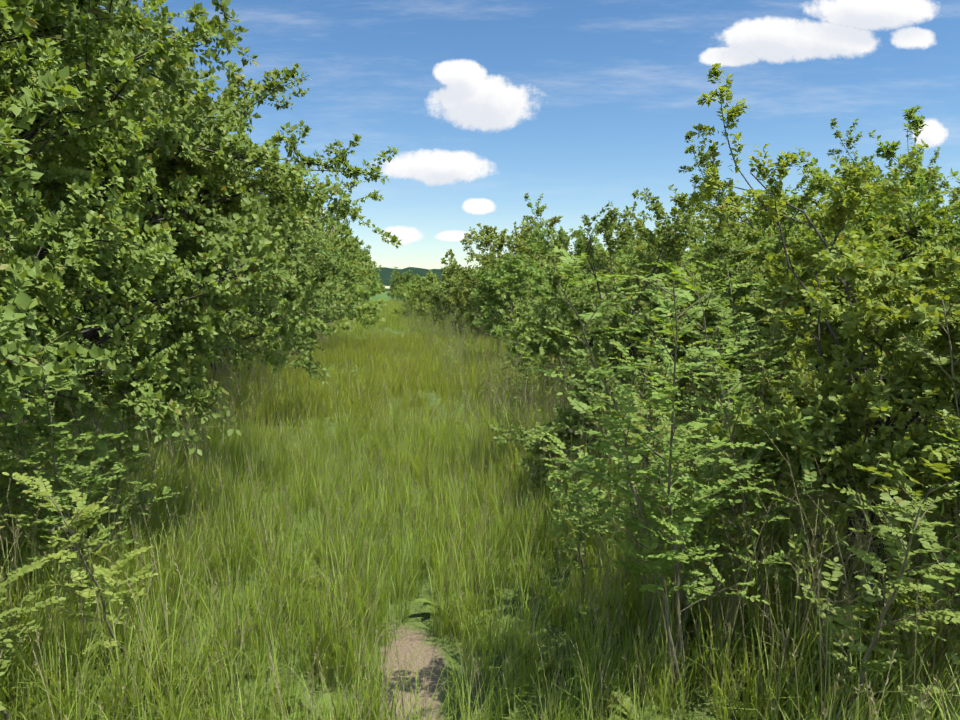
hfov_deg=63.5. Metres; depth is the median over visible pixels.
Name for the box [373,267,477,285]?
distant hill
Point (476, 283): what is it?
scrub bush
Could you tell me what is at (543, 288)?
scrub bush
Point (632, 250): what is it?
scrub bush
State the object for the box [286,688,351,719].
dock weed
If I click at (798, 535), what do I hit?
weed stalks
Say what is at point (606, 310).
sapling
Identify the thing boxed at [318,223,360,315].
hedge shrub
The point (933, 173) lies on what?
scrub bush
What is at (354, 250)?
hedge shrub
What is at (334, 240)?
hedge shrub
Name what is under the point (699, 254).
scrub bush
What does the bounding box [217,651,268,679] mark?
dock weed
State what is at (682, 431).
sapling
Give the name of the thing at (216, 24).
tall hedge
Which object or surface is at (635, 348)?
sapling
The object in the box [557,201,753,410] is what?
scrub bush
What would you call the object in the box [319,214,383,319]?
hedge shrub
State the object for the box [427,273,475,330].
bush
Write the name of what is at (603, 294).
sapling
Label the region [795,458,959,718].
sapling
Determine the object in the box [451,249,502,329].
scrub bush
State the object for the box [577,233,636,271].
scrub bush
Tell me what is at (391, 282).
scrub
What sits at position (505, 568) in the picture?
dock weed
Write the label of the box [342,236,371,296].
hedge shrub
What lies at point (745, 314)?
sapling
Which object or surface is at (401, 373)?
grass
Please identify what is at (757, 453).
sapling
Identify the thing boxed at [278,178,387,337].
hedge shrub
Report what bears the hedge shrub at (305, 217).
on the ground at (416, 632)
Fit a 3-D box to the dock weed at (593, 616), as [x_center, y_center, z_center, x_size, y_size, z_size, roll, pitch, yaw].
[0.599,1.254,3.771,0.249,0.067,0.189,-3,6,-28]
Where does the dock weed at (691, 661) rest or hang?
on the ground at (416, 632)
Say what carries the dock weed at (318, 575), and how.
on the ground at (416, 632)
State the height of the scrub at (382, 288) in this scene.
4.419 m
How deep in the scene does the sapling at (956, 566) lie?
2.58 m
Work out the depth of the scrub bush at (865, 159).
18.87 m
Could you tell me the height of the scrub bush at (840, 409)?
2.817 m
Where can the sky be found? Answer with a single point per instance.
(584, 105)
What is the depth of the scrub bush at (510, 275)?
15.22 m
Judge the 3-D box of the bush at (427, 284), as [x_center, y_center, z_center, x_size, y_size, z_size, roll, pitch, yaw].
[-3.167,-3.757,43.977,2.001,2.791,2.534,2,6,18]
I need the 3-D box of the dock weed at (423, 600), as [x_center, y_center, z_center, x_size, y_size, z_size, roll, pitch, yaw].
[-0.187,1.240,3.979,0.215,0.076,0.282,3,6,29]
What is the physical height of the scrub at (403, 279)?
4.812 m
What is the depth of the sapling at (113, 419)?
5.17 m
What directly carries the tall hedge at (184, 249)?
on the ground at (416, 632)
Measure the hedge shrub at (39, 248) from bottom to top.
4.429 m
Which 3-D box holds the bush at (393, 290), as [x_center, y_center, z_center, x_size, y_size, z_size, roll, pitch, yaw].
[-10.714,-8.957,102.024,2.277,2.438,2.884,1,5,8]
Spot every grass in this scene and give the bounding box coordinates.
[0,320,952,446]
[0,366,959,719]
[314,295,492,341]
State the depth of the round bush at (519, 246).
22.95 m
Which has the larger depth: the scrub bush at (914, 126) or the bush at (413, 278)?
the bush at (413, 278)
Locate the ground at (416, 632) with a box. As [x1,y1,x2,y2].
[0,288,959,719]
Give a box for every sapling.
[0,312,138,626]
[0,455,36,511]
[0,526,65,719]
[2,472,157,683]
[34,341,121,514]
[68,337,182,576]
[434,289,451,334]
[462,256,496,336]
[485,277,543,398]
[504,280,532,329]
[525,245,772,699]
[528,432,623,602]
[573,272,643,385]
[587,273,630,379]
[589,281,684,445]
[595,327,711,502]
[595,387,725,591]
[636,254,823,665]
[642,401,761,657]
[670,285,828,538]
[671,269,769,432]
[681,259,801,538]
[683,274,749,424]
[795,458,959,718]
[823,285,959,602]
[826,236,953,543]
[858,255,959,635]
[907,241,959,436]
[918,425,959,670]
[945,423,959,633]
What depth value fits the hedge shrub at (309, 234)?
16.51 m
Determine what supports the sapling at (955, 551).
on the ground at (416, 632)
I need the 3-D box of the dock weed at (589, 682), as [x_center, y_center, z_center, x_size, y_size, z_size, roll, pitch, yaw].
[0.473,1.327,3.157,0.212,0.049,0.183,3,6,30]
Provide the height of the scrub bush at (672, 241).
2.478 m
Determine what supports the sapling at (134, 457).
on the ground at (416, 632)
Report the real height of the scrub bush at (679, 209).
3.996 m
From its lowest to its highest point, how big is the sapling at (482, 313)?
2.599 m
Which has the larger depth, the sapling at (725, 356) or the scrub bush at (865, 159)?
the scrub bush at (865, 159)
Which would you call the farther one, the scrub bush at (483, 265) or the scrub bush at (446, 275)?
the scrub bush at (446, 275)
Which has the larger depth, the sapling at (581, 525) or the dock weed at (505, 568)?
the dock weed at (505, 568)
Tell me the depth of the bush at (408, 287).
63.78 m
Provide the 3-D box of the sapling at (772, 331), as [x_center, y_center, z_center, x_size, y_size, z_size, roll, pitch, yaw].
[1.416,0.465,4.137,0.772,1.720,0.669,-3,6,-33]
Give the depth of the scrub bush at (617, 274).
12.94 m
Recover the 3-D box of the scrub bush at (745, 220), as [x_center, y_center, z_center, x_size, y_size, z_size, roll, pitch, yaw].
[4.019,-1.055,10.503,2.809,3.648,2.617,-3,6,-28]
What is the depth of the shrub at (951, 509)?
3.39 m
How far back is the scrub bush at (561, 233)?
42.94 m
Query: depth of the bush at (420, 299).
29.62 m
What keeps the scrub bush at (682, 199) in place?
on the ground at (416, 632)
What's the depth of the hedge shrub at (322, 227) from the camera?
25.82 m
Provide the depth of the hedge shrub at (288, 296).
16.06 m
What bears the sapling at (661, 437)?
on the ground at (416, 632)
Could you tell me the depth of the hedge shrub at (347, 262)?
13.26 m
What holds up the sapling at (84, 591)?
on the ground at (416, 632)
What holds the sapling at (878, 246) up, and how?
on the ground at (416, 632)
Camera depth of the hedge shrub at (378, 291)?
92.69 m
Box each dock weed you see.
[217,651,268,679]
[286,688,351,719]
[289,567,332,584]
[412,590,473,610]
[449,610,493,629]
[472,558,522,578]
[503,696,540,719]
[525,646,576,670]
[574,610,620,628]
[574,672,619,699]
[607,685,668,719]
[646,653,703,676]
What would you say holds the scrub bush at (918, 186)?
on the ground at (416, 632)
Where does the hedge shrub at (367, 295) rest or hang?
on the ground at (416, 632)
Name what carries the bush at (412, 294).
on the ground at (416, 632)
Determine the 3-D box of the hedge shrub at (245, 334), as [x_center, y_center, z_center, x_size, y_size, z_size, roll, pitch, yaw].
[-4.791,-1.275,11.377,4.028,3.900,4.180,-1,5,-6]
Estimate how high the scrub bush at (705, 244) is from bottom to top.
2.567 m
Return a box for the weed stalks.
[0,295,959,719]
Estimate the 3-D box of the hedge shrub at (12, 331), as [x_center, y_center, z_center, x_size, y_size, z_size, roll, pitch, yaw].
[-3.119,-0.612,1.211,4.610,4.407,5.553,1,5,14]
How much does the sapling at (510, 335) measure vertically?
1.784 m
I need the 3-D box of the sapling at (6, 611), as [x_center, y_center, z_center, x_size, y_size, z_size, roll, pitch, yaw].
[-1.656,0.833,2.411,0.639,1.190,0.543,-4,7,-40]
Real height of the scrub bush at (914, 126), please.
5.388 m
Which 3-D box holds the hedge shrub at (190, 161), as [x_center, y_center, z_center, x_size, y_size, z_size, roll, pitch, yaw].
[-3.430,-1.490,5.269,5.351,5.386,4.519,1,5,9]
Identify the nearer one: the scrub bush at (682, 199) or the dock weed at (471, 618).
the dock weed at (471, 618)
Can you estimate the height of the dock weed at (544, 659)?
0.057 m
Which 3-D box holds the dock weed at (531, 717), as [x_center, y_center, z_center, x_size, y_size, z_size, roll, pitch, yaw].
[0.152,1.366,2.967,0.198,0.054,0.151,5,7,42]
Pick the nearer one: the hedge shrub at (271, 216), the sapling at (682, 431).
the sapling at (682, 431)
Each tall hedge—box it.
[0,0,263,438]
[0,0,350,435]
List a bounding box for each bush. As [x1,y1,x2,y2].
[389,283,402,299]
[390,273,441,318]
[399,275,414,298]
[401,274,421,302]
[404,269,436,312]
[406,278,463,325]
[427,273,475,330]
[432,260,459,286]
[434,275,455,287]
[440,206,562,332]
[451,234,537,343]
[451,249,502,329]
[470,239,561,361]
[489,188,737,505]
[492,193,648,412]
[508,216,596,310]
[536,226,581,270]
[543,227,703,397]
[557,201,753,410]
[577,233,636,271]
[592,239,695,299]
[609,161,746,291]
[623,208,706,279]
[644,232,732,295]
[652,63,959,628]
[659,132,907,427]
[667,193,835,376]
[690,150,865,363]
[712,195,822,261]
[717,146,959,529]
[747,172,850,233]
[781,153,876,230]
[791,172,959,412]
[801,118,959,384]
[803,104,959,355]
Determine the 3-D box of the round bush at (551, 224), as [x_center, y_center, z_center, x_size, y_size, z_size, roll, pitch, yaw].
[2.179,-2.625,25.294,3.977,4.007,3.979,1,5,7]
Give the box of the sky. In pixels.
[99,0,959,287]
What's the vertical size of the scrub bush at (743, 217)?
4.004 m
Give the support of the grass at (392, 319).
on the ground at (416, 632)
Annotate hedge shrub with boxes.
[0,0,117,423]
[0,0,230,505]
[0,0,401,455]
[13,0,326,428]
[41,141,374,424]
[82,166,293,362]
[193,142,368,381]
[217,145,338,355]
[225,198,312,353]
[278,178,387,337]
[296,205,338,281]
[297,200,370,321]
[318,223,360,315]
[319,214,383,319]
[329,228,356,289]
[341,258,379,306]
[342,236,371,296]
[356,240,366,291]
[364,250,376,265]
[371,279,381,295]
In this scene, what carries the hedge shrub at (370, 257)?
on the ground at (416, 632)
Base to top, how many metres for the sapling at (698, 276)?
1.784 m
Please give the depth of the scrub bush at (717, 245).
6.54 m
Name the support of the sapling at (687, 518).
on the ground at (416, 632)
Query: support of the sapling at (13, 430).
on the ground at (416, 632)
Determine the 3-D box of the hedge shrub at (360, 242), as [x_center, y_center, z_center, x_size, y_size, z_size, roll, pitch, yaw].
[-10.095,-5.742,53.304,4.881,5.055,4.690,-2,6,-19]
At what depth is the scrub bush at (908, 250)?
4.66 m
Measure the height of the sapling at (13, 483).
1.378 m
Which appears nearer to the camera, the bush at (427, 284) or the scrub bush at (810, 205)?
the scrub bush at (810, 205)
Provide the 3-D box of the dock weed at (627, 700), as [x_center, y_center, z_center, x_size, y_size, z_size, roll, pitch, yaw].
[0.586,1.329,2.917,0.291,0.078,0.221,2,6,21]
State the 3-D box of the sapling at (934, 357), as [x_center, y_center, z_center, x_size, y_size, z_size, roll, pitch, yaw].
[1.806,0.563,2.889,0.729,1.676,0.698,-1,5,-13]
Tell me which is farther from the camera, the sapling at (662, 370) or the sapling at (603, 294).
the sapling at (603, 294)
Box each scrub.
[376,278,384,293]
[387,266,417,295]
[389,273,406,291]

